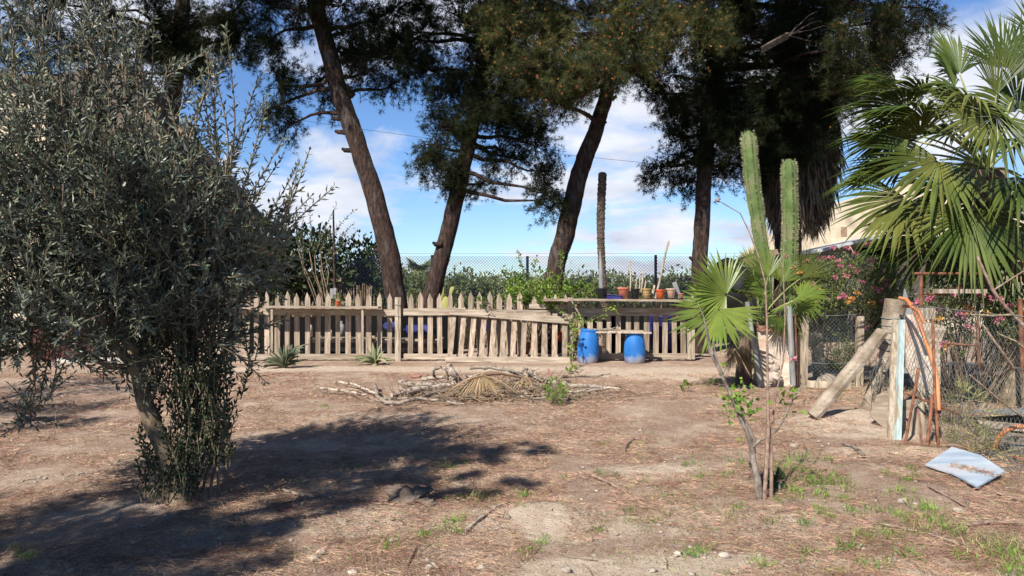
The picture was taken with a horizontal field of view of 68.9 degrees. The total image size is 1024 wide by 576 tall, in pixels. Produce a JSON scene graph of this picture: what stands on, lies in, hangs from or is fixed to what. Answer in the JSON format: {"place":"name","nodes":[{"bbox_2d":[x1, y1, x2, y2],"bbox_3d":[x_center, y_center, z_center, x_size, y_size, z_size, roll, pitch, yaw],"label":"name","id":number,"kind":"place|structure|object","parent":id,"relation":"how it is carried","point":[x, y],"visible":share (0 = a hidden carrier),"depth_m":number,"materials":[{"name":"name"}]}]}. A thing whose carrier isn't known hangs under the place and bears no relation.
{"place":"outdoors","nodes":[
{"label":"outdoors","id":0,"kind":"place"},
{"bbox_2d":[0,68,265,343],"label":"tree","id":1,"kind":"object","parent":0,"point":[119,115],"depth_m":21.00,"materials":[{"name":"plant"}]},
{"bbox_2d":[271,295,678,346],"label":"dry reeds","id":2,"kind":"object","parent":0,"point":[529,325],"visible":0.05,"depth_m":18.96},
{"bbox_2d":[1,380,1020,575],"bbox_3d":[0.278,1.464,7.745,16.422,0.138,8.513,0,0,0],"label":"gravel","id":3,"kind":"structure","parent":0,"point":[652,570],"depth_m":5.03,"materials":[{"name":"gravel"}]},
{"bbox_2d":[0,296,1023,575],"bbox_3d":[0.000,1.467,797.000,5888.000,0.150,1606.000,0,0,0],"label":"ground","id":4,"kind":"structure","parent":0,"point":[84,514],"depth_m":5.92,"materials":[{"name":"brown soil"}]},
{"bbox_2d":[33,310,102,359],"bbox_3d":[-9.308,0.980,15.689,1.300,1.040,0.522,0,0,0],"label":"red cupboard","id":5,"kind":"object","parent":4,"relation":"on","point":[34,340],"visible":0.05,"depth_m":15.43,"materials":[{"name":"brown paint"}]},
{"bbox_2d":[0,0,279,345],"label":"pine tree","id":6,"kind":"object","parent":4,"relation":"on","point":[178,26],"visible":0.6,"depth_m":16.89,"materials":[{"name":"green plant"}]},
{"bbox_2d":[0,0,337,506],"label":"olive tree","id":7,"kind":"object","parent":4,"relation":"on","point":[127,297],"visible":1,"depth_m":5.03,"materials":[{"name":"green plant"}]},
{"bbox_2d":[228,198,308,338],"bbox_3d":[-6.337,-0.438,19.488,2.648,3.915,2.762,0,0,-27],"label":"orchard tree","id":8,"kind":"object","parent":4,"relation":"on","point":[267,222],"visible":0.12,"depth_m":19.15,"materials":[{"name":"plant"}]},
{"bbox_2d":[261,342,309,367],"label":"agave plant","id":9,"kind":"object","parent":4,"relation":"on","point":[285,358],"visible":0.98,"depth_m":13.92,"materials":[{"name":"green plant"}]},
{"bbox_2d":[202,269,374,345],"bbox_3d":[-5.857,0.506,19.466,4.539,1.990,0.302,0,0,0],"label":"reed screen","id":10,"kind":"object","parent":4,"relation":"on","point":[352,293],"visible":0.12,"depth_m":19.45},
{"bbox_2d":[223,291,400,360],"bbox_3d":[-4.153,0.794,15.344,3.757,1.472,0.156,0,0,0],"label":"picket fence","id":11,"kind":"object","parent":4,"relation":"on","point":[389,312],"visible":0.79,"depth_m":15.40,"materials":[{"name":"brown wood"}]},
{"bbox_2d":[262,306,380,353],"bbox_3d":[-3.879,0.845,15.130,2.403,0.963,0.429,0,0,0],"label":"plank shelf","id":12,"kind":"object","parent":11,"relation":"attached to","point":[362,308],"visible":0.93,"depth_m":14.95,"materials":[{"name":"brown wood"}]},
{"bbox_2d":[258,212,367,316],"bbox_3d":[-5.405,-0.150,19.423,2.747,3.593,2.987,0,0,27],"label":"orchard tree","id":13,"kind":"object","parent":4,"relation":"on","point":[313,246],"visible":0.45,"depth_m":19.12,"materials":[{"name":"plant"}]},
{"bbox_2d":[294,201,357,315],"bbox_3d":[-4.215,-0.251,16.999,1.454,3.513,0.332,0,0,0],"label":"thin sapling","id":14,"kind":"object","parent":4,"relation":"on","point":[301,250],"visible":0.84,"depth_m":16.99,"materials":[{"name":"beige plant"}]},
{"bbox_2d":[226,0,437,316],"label":"pine tree","id":15,"kind":"object","parent":4,"relation":"on","point":[357,54],"visible":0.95,"depth_m":17.02,"materials":[{"name":"green plant"}]},
{"bbox_2d":[332,211,336,305],"bbox_3d":[-4.387,-0.208,18.502,0.099,3.416,0.096,0,0,39],"label":"dark pole","id":16,"kind":"object","parent":4,"relation":"on","point":[334,271],"visible":0.29,"depth_m":18.47,"materials":[{"name":"brown wood"}]},
{"bbox_2d":[315,227,385,307],"bbox_3d":[-5.256,-0.093,24.043,3.012,3.761,2.993,0,0,0],"label":"orchard tree","id":17,"kind":"object","parent":4,"relation":"on","point":[363,277],"visible":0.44,"depth_m":23.62,"materials":[{"name":"plant"}]},
{"bbox_2d":[250,315,457,353],"bbox_3d":[-3.634,1.030,16.918,4.853,0.900,0.136,0,0,0],"label":"shade netting","id":18,"kind":"object","parent":4,"relation":"on","point":[404,322],"visible":0.27,"depth_m":16.91,"materials":[{"name":"black"}]},
{"bbox_2d":[348,342,393,365],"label":"agave plant","id":19,"kind":"object","parent":4,"relation":"on","point":[374,358],"visible":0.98,"depth_m":14.62,"materials":[{"name":"green plant"}]},
{"bbox_2d":[312,336,443,356],"bbox_3d":[-2.910,1.300,16.300,2.801,0.500,0.504,0,0,0],"label":"slatted bench","id":20,"kind":"object","parent":4,"relation":"on","point":[374,341],"visible":0.43,"depth_m":16.28,"materials":[{"name":"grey wood"}]},
{"bbox_2d":[403,325,435,335],"bbox_3d":[-2.001,0.918,16.218,0.721,0.245,0.531,0,0,0],"label":"blue cloth","id":21,"kind":"object","parent":20,"relation":"on","point":[415,330],"visible":0.4,"depth_m":16.07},
{"bbox_2d":[367,263,420,308],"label":"orchard tree","id":22,"kind":"object","parent":4,"relation":"on","point":[385,304],"visible":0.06,"depth_m":27.65,"materials":[{"name":"green plant"}]},
{"bbox_2d":[385,484,433,504],"bbox_3d":[-0.722,1.472,5.245,0.347,0.186,0.259,0,0,0],"label":"earth clod","id":23,"kind":"object","parent":4,"relation":"on","point":[406,494],"visible":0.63,"depth_m":5.19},
{"bbox_2d":[369,383,451,404],"bbox_3d":[-1.674,1.430,10.126,1.316,0.101,1.265,0,0,23],"label":"dead branch","id":24,"kind":"object","parent":4,"relation":"on","point":[382,399],"visible":0.95,"depth_m":9.58,"materials":[{"name":"brown wood"}]},
{"bbox_2d":[405,256,430,279],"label":"distant palm","id":25,"kind":"object","parent":4,"relation":"on","point":[426,265],"visible":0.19,"depth_m":33.59,"materials":[{"name":"green plant"}]},
{"bbox_2d":[383,395,463,404],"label":"dead branch","id":26,"kind":"object","parent":4,"relation":"on","point":[453,402],"visible":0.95,"depth_m":9.59,"materials":[{"name":"brown wood"}]},
{"bbox_2d":[402,267,455,315],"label":"orchard tree","id":27,"kind":"object","parent":4,"relation":"on","point":[421,283],"visible":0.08,"depth_m":30.70,"materials":[{"name":"green plant"}]},
{"bbox_2d":[441,287,455,307],"bbox_3d":[-1.551,0.701,18.200,0.526,1.618,0.061,0,0,0],"label":"prickly pear","id":28,"kind":"object","parent":4,"relation":"on","point":[445,300],"visible":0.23,"depth_m":18.18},
{"bbox_2d":[426,263,490,307],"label":"orchard tree","id":29,"kind":"object","parent":4,"relation":"on","point":[471,275],"visible":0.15,"depth_m":32.09,"materials":[{"name":"green plant"}]},
{"bbox_2d":[275,361,678,407],"bbox_3d":[-0.481,1.458,10.348,5.903,0.776,2.223,0,0,0],"label":"twig heap","id":30,"kind":"object","parent":4,"relation":"on","point":[510,383],"visible":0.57,"depth_m":10.08,"materials":[{"name":"wood"}]},
{"bbox_2d":[398,378,467,386],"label":"dead branch","id":31,"kind":"object","parent":30,"relation":"on","point":[401,381],"visible":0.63,"depth_m":11.01,"materials":[{"name":"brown wood"}]},
{"bbox_2d":[405,377,489,395],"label":"dead branch","id":32,"kind":"object","parent":30,"relation":"on","point":[424,388],"visible":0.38,"depth_m":10.55,"materials":[{"name":"brown wood"}]},
{"bbox_2d":[504,371,570,382],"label":"dead branch","id":33,"kind":"object","parent":30,"relation":"on","point":[566,381],"visible":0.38,"depth_m":11.18,"materials":[{"name":"brown wood"}]},
{"bbox_2d":[469,361,531,376],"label":"dead branch","id":34,"kind":"object","parent":33,"relation":"on","point":[495,367],"visible":0.87,"depth_m":10.99,"materials":[{"name":"brown wood"}]},
{"bbox_2d":[533,377,608,389],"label":"dead branch","id":35,"kind":"object","parent":30,"relation":"on","point":[589,385],"visible":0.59,"depth_m":10.84,"materials":[{"name":"brown wood"}]},
{"bbox_2d":[365,0,596,307],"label":"pine tree","id":36,"kind":"object","parent":4,"relation":"on","point":[477,108],"visible":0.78,"depth_m":16.95,"materials":[{"name":"green plant"}]},
{"bbox_2d":[453,271,513,321],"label":"orchard tree","id":37,"kind":"object","parent":4,"relation":"on","point":[481,286],"visible":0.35,"depth_m":29.46,"materials":[{"name":"plant"}]},
{"bbox_2d":[398,291,570,360],"bbox_3d":[-0.560,0.794,15.349,3.546,1.473,0.145,0,0,0],"label":"picket fence","id":38,"kind":"object","parent":4,"relation":"on","point":[429,311],"visible":0.74,"depth_m":15.40,"materials":[{"name":"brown wood"}]},
{"bbox_2d":[443,372,533,401],"bbox_3d":[-0.240,1.445,9.950,1.460,0.602,0.546,0,0,-26],"label":"dead fan leaf","id":39,"kind":"object","parent":4,"relation":"on","point":[479,382],"visible":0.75,"depth_m":9.92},
{"bbox_2d":[273,262,711,309],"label":"distant orchard","id":40,"kind":"object","parent":4,"relation":"on","point":[532,278],"visible":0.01,"depth_m":49.12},
{"bbox_2d":[445,306,569,362],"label":"picket gate","id":41,"kind":"structure","parent":4,"relation":"on","point":[514,317],"depth_m":15.14,"materials":[{"name":"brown wood"}]},
{"bbox_2d":[0,371,1023,575],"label":"pine litter","id":42,"kind":"object","parent":4,"relation":"on","point":[512,531],"visible":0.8,"depth_m":5.29,"materials":[{"name":"soil"}]},
{"bbox_2d":[913,272,1023,373],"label":"rusty pipe frame","id":43,"kind":"object","parent":42,"relation":"on","point":[949,291],"visible":0.75,"depth_m":8.83,"materials":[{"name":"metal"}]},
{"bbox_2d":[0,387,1023,575],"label":"twig litter","id":44,"kind":"object","parent":4,"relation":"on","point":[922,568],"visible":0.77,"depth_m":5.04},
{"bbox_2d":[4,403,1023,575],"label":"grass","id":45,"kind":"structure","parent":4,"relation":"on","point":[824,514],"depth_m":4.72,"materials":[{"name":"plant"}]},
{"bbox_2d":[291,286,742,345],"bbox_3d":[0.271,0.833,19.913,13.294,1.850,3.661,0,0,0],"label":"scrub","id":46,"kind":"object","parent":4,"relation":"on","point":[596,306],"visible":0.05,"depth_m":19.81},
{"bbox_2d":[313,253,773,335],"bbox_3d":[1.099,0.216,22.040,14.773,2.569,0.104,0,0,0],"label":"chain link fence","id":47,"kind":"object","parent":4,"relation":"on","point":[654,262],"visible":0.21,"depth_m":22.00,"materials":[{"name":"silver metal"}]},
{"bbox_2d":[529,294,567,353],"bbox_3d":[0.751,0.774,15.384,0.804,1.309,0.075,0,0,0],"label":"picket fence","id":48,"kind":"object","parent":4,"relation":"on","point":[534,305],"visible":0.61,"depth_m":15.40,"materials":[{"name":"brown wood"}]},
{"bbox_2d":[476,249,621,348],"bbox_3d":[0.740,0.240,15.698,2.946,2.132,1.592,0,0,0],"label":"bramble bush","id":49,"kind":"object","parent":4,"relation":"on","point":[513,291],"visible":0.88,"depth_m":15.75,"materials":[{"name":"green plant"}]},
{"bbox_2d":[542,375,568,404],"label":"feathery weed","id":50,"kind":"object","parent":4,"relation":"on","point":[553,390],"visible":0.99,"depth_m":9.52,"materials":[{"name":"green plant"}]},
{"bbox_2d":[565,315,579,374],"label":"climbing weed","id":51,"kind":"object","parent":4,"relation":"on","point":[573,329],"visible":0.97,"depth_m":13.96,"materials":[{"name":"green plant"}]},
{"bbox_2d":[562,270,612,317],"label":"orchard tree","id":52,"kind":"object","parent":4,"relation":"on","point":[586,279],"visible":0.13,"depth_m":32.36,"materials":[{"name":"plant"}]},
{"bbox_2d":[577,328,598,363],"bbox_3d":[1.518,1.160,14.900,0.440,0.704,0.441,0,0,0],"label":"plastic drum","id":53,"kind":"object","parent":4,"relation":"on","point":[588,348],"visible":0.95,"depth_m":14.73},
{"bbox_2d":[596,172,607,352],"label":"cut palm trunk","id":54,"kind":"object","parent":4,"relation":"on","point":[601,199],"visible":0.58,"depth_m":16.52,"materials":[{"name":"brown plant"}]},
{"bbox_2d":[462,0,745,353],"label":"pine tree","id":55,"kind":"object","parent":4,"relation":"on","point":[613,47],"visible":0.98,"depth_m":14.82,"materials":[{"name":"green plant"}]},
{"bbox_2d":[574,268,653,316],"bbox_3d":[4.303,0.429,29.999,3.869,2.656,3.643,0,0,0],"label":"orchard tree","id":56,"kind":"object","parent":4,"relation":"on","point":[607,278],"visible":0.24,"depth_m":29.33,"materials":[{"name":"plant"}]},
{"bbox_2d":[571,298,694,360],"bbox_3d":[2.475,0.860,15.349,2.555,1.324,0.146,0,0,0],"label":"picket fence","id":57,"kind":"object","parent":4,"relation":"on","point":[636,312],"visible":0.68,"depth_m":15.40,"materials":[{"name":"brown wood"}]},
{"bbox_2d":[572,299,693,301],"bbox_3d":[2.447,0.248,15.159,2.435,0.064,0.368,0,0,0],"label":"plank shelf","id":58,"kind":"object","parent":57,"relation":"attached to","point":[662,300],"visible":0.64,"depth_m":14.98,"materials":[{"name":"brown wood"}]},
{"bbox_2d":[595,288,607,298],"bbox_3d":[1.819,0.113,15.160,0.251,0.225,0.249,0,0,0],"label":"plant pot","id":59,"kind":"object","parent":58,"relation":"on","point":[601,293],"visible":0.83,"depth_m":15.08,"materials":[{"name":"black plastic"}]},
{"bbox_2d":[599,251,603,287],"bbox_3d":[1.815,-0.290,15.160,0.108,0.938,0.095,0,0,0],"label":"grey pipe","id":60,"kind":"object","parent":59,"relation":"in","point":[601,284],"visible":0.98,"depth_m":15.13,"materials":[{"name":"plastic"}]},
{"bbox_2d":[624,333,645,363],"bbox_3d":[2.448,1.202,14.900,0.441,0.596,0.441,0,0,0],"label":"plastic drum","id":61,"kind":"object","parent":4,"relation":"on","point":[634,349],"visible":0.88,"depth_m":14.73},
{"bbox_2d":[584,316,692,352],"bbox_3d":[2.837,1.030,16.918,2.535,0.900,0.136,0,0,0],"label":"shade netting","id":62,"kind":"object","parent":4,"relation":"on","point":[623,327],"visible":0.07,"depth_m":16.92,"materials":[{"name":"blue"}]},
{"bbox_2d":[613,272,674,307],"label":"orchard tree","id":63,"kind":"object","parent":4,"relation":"on","point":[652,279],"visible":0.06,"depth_m":30.33,"materials":[{"name":"plant"}]},
{"bbox_2d":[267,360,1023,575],"bbox_3d":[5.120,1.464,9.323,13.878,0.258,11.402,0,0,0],"label":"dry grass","id":64,"kind":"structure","parent":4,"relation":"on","point":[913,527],"depth_m":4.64,"materials":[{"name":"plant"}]},
{"bbox_2d":[649,316,671,349],"bbox_3d":[3.260,0.972,16.300,0.605,0.734,0.605,0,0,0],"label":"blue barrel","id":65,"kind":"object","parent":4,"relation":"on","point":[660,334],"visible":0.39,"depth_m":16.06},
{"bbox_2d":[650,264,711,324],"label":"orchard tree","id":66,"kind":"object","parent":4,"relation":"on","point":[675,297],"visible":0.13,"depth_m":28.49,"materials":[{"name":"plant"}]},
{"bbox_2d":[709,258,772,327],"bbox_3d":[5.456,0.199,17.985,1.668,1.861,1.269,0,0,0],"label":"covered water tank","id":67,"kind":"object","parent":4,"relation":"on","point":[732,302],"visible":0.14,"depth_m":17.48,"materials":[{"name":"black plastic"}]},
{"bbox_2d":[665,243,835,385],"bbox_3d":[3.765,0.422,11.194,3.035,2.258,1.260,0,0,-26],"label":"young fan palm","id":68,"kind":"object","parent":4,"relation":"on","point":[741,355],"visible":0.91,"depth_m":11.21,"materials":[{"name":"green plant"}]},
{"bbox_2d":[715,198,785,499],"bbox_3d":[1.684,0.429,5.266,0.500,2.131,0.050,0,0,0],"label":"tree trunk","id":69,"kind":"object","parent":4,"relation":"on","point":[768,445],"visible":1,"depth_m":5.25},
{"bbox_2d":[745,301,761,379],"bbox_3d":[3.604,0.788,11.150,0.254,1.174,0.072,0,0,0],"label":"metal pipe","id":70,"kind":"object","parent":4,"relation":"on","point":[755,357],"visible":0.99,"depth_m":11.12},
{"bbox_2d":[697,303,811,499],"bbox_3d":[1.705,0.806,5.279,0.790,1.405,0.295,0,0,0],"label":"young fig tree","id":71,"kind":"object","parent":4,"relation":"on","point":[753,443],"visible":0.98,"depth_m":5.27,"materials":[{"name":"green plant"}]},
{"bbox_2d":[740,130,774,324],"bbox_3d":[4.069,-0.548,12.400,0.605,4.160,0.330,0,0,0],"label":"columnar cactus","id":72,"kind":"object","parent":4,"relation":"on","point":[752,182],"visible":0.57,"depth_m":12.31,"materials":[{"name":"plant"}]},
{"bbox_2d":[761,466,787,491],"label":"broadleaf weed","id":73,"kind":"object","parent":4,"relation":"on","point":[778,475],"visible":0.59,"depth_m":5.43,"materials":[{"name":"green plant"}]},
{"bbox_2d":[754,324,798,386],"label":"block wall","id":74,"kind":"structure","parent":4,"relation":"on","point":[775,345],"depth_m":11.40,"materials":[{"name":"white brick"}]},
{"bbox_2d":[779,159,799,320],"bbox_3d":[4.529,-0.293,12.200,0.339,3.658,0.322,0,0,-22],"label":"columnar cactus","id":75,"kind":"object","parent":4,"relation":"on","point":[789,202],"visible":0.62,"depth_m":12.12,"materials":[{"name":"plant"}]},
{"bbox_2d":[786,306,795,384],"bbox_3d":[4.113,0.849,11.000,0.139,1.167,0.084,0,0,0],"label":"metal pipe","id":76,"kind":"object","parent":4,"relation":"on","point":[791,345],"visible":1,"depth_m":10.96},
{"bbox_2d":[629,0,956,353],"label":"pine tree","id":77,"kind":"object","parent":4,"relation":"on","point":[721,112],"visible":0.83,"depth_m":16.17,"materials":[{"name":"green plant"}]},
{"bbox_2d":[794,315,797,384],"bbox_3d":[4.222,0.920,11.100,0.056,1.047,0.032,0,0,0],"label":"iron rod","id":78,"kind":"object","parent":4,"relation":"on","point":[796,366],"visible":0.98,"depth_m":11.09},
{"bbox_2d":[748,0,867,323],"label":"skirted palm","id":79,"kind":"object","parent":4,"relation":"on","point":[814,185],"visible":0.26,"depth_m":17.93,"materials":[{"name":"plant"}]},
{"bbox_2d":[809,333,825,376],"bbox_3d":[5.052,1.229,12.300,0.227,0.974,0.215,0,0,0],"label":"leaning board","id":80,"kind":"object","parent":4,"relation":"on","point":[814,353],"visible":0.5,"depth_m":12.32,"materials":[{"name":"grey wood"}]},
{"bbox_2d":[799,314,863,388],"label":"gate","id":81,"kind":"structure","parent":4,"relation":"on","point":[804,349],"depth_m":11.26,"materials":[{"name":"grey wood"}]},
{"bbox_2d":[751,242,917,372],"bbox_3d":[5.253,0.393,12.355,2.880,2.261,1.238,0,0,0],"label":"lantana shrub","id":82,"kind":"object","parent":4,"relation":"on","point":[873,306],"visible":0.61,"depth_m":12.25,"materials":[{"name":"green plant"}]},
{"bbox_2d":[807,328,887,419],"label":"prop beam","id":83,"kind":"structure","parent":4,"relation":"on","point":[840,382],"depth_m":8.27,"materials":[{"name":"wood"}]},
{"bbox_2d":[869,390,888,426],"bbox_3d":[3.954,1.320,8.012,0.229,0.469,0.025,0,0,0],"label":"wooden board","id":84,"kind":"object","parent":4,"relation":"on","point":[879,413],"visible":0.64,"depth_m":8.00,"materials":[{"name":"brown wood"}]},
{"bbox_2d":[739,184,1023,332],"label":"plastered house","id":85,"kind":"structure","parent":4,"relation":"on","point":[836,236],"depth_m":26.00,"materials":[{"name":"beige paint"}]},
{"bbox_2d":[859,248,895,331],"bbox_3d":[12.428,0.100,25.400,1.200,2.949,0.100,0,0,0],"label":"doorway","id":86,"kind":"structure","parent":85,"relation":"in","point":[879,251],"depth_m":25.35,"materials":[{"name":"black"}]},
{"bbox_2d":[860,298,906,410],"bbox_3d":[4.212,0.845,8.462,0.547,1.458,0.443,0,0,0],"label":"log post","id":87,"kind":"object","parent":4,"relation":"on","point":[893,309],"visible":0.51,"depth_m":8.45,"materials":[{"name":"brown wood"}]},
{"bbox_2d":[887,319,897,437],"bbox_3d":[3.921,0.923,7.651,0.100,1.192,0.439,0,0,35],"label":"upright plank","id":88,"kind":"object","parent":4,"relation":"on","point":[892,382],"visible":0.64,"depth_m":7.63,"materials":[{"name":"grey wood"}]},
{"bbox_2d":[894,320,904,439],"bbox_3d":[3.916,0.927,7.544,0.070,1.202,0.444,0,0,33],"label":"painted plank","id":89,"kind":"object","parent":4,"relation":"on","point":[899,385],"visible":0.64,"depth_m":7.53,"materials":[{"name":"blue paint"}]},
{"bbox_2d":[902,399,919,429],"bbox_3d":[4.221,1.433,7.912,0.203,0.519,0.025,0,0,0],"label":"wooden board","id":90,"kind":"object","parent":4,"relation":"on","point":[906,409],"visible":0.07,"depth_m":7.90,"materials":[{"name":"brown wood"}]},
{"bbox_2d":[904,367,919,441],"bbox_3d":[3.937,1.153,7.350,0.030,0.713,0.444,0,0,44],"label":"iron rod","id":91,"kind":"object","parent":4,"relation":"on","point":[912,404],"visible":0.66,"depth_m":7.35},
{"bbox_2d":[908,401,925,435],"bbox_3d":[4.120,1.417,7.612,0.206,0.532,0.025,0,0,0],"label":"wooden board","id":92,"kind":"object","parent":4,"relation":"on","point":[914,428],"visible":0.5,"depth_m":7.60,"materials":[{"name":"grey wood"}]},
{"bbox_2d":[904,315,933,410],"bbox_3d":[4.553,0.830,8.312,0.356,1.067,0.025,0,0,0],"label":"wooden board","id":93,"kind":"object","parent":4,"relation":"on","point":[908,318],"visible":0.55,"depth_m":8.30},
{"bbox_2d":[819,0,1023,406],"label":"fan palm","id":94,"kind":"object","parent":4,"relation":"on","point":[981,188],"visible":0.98,"depth_m":9.39,"materials":[{"name":"green plant"}]},
{"bbox_2d":[925,394,933,443],"bbox_3d":[3.983,1.296,7.124,0.036,0.524,0.458,0,0,36],"label":"iron rod","id":95,"kind":"object","parent":4,"relation":"on","point":[929,419],"visible":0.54,"depth_m":7.14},
{"bbox_2d":[923,322,946,383],"bbox_3d":[4.787,0.729,8.512,0.322,0.729,0.025,0,0,0],"label":"wooden board","id":96,"kind":"object","parent":4,"relation":"on","point":[937,342],"visible":0.35,"depth_m":8.50,"materials":[{"name":"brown wood"}]},
{"bbox_2d":[931,320,939,446],"bbox_3d":[4.056,0.972,7.153,0.038,1.320,0.569,0,0,24],"label":"iron rod","id":97,"kind":"object","parent":4,"relation":"on","point":[934,380],"visible":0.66,"depth_m":7.17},
{"bbox_2d":[921,373,1000,429],"bbox_3d":[4.828,1.264,8.072,0.828,0.744,0.714,0,0,34],"label":"wiry weed","id":98,"kind":"object","parent":4,"relation":"on","point":[971,398],"visible":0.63,"depth_m":8.02,"materials":[{"name":"green plant"}]},
{"bbox_2d":[906,305,1023,476],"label":"chain link fence","id":99,"kind":"object","parent":4,"relation":"on","point":[998,453],"visible":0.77,"depth_m":6.85,"materials":[{"name":"grey metal"}]},
{"bbox_2d":[898,296,940,410],"bbox_3d":[4.268,0.641,7.685,0.208,1.101,1.043,0,0,8],"label":"orange hose","id":100,"kind":"object","parent":99,"relation":"hanging from","point":[927,346],"visible":0.88,"depth_m":7.64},
{"bbox_2d":[911,269,1023,396],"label":"lantana shrub","id":101,"kind":"object","parent":4,"relation":"on","point":[966,305],"visible":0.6,"depth_m":9.28,"materials":[{"name":"green plant"}]},
{"bbox_2d":[925,447,1013,487],"bbox_3d":[3.666,1.420,6.032,0.573,0.079,1.184,0,0,0],"label":"marble board","id":102,"kind":"object","parent":4,"relation":"on","point":[974,470],"visible":1,"depth_m":5.97,"materials":[{"name":"white stone"}]},
{"bbox_2d":[938,417,1023,461],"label":"wiry weed","id":103,"kind":"object","parent":4,"relation":"on","point":[977,445],"visible":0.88,"depth_m":6.64,"materials":[{"name":"green plant"}]},
{"bbox_2d":[959,520,1023,527],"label":"twig","id":104,"kind":"object","parent":4,"relation":"on","point":[982,522],"visible":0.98,"depth_m":4.73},
{"bbox_2d":[964,419,1023,431],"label":"plank","id":105,"kind":"object","parent":4,"relation":"on","point":[997,423],"visible":0.44,"depth_m":7.87,"materials":[{"name":"brown wood"}]},
{"bbox_2d":[969,256,1023,417],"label":"bare shrub","id":106,"kind":"object","parent":4,"relation":"on","point":[1003,304],"visible":1,"depth_m":6.39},
{"bbox_2d":[972,427,1023,444],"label":"plank","id":107,"kind":"object","parent":4,"relation":"on","point":[1019,441],"visible":0.44,"depth_m":7.18,"materials":[{"name":"brown wood"}]},
{"bbox_2d":[972,408,1023,414],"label":"grey sheet","id":108,"kind":"object","parent":4,"relation":"on","point":[1003,412],"visible":0.5,"depth_m":8.31,"materials":[{"name":"plastic"}]},
{"bbox_2d":[980,435,1023,455],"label":"plank","id":109,"kind":"object","parent":4,"relation":"on","point":[1012,446],"visible":0.44,"depth_m":6.77,"materials":[{"name":"grey wood"}]},
{"bbox_2d":[993,424,1023,461],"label":"orange hose","id":110,"kind":"object","parent":4,"relation":"on","point":[1019,426],"visible":0.51,"depth_m":6.57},
{"bbox_2d":[0,0,1023,285],"label":"sky","id":111,"kind":"structure","parent":0,"point":[634,223],"materials":[{"name":"blue"}]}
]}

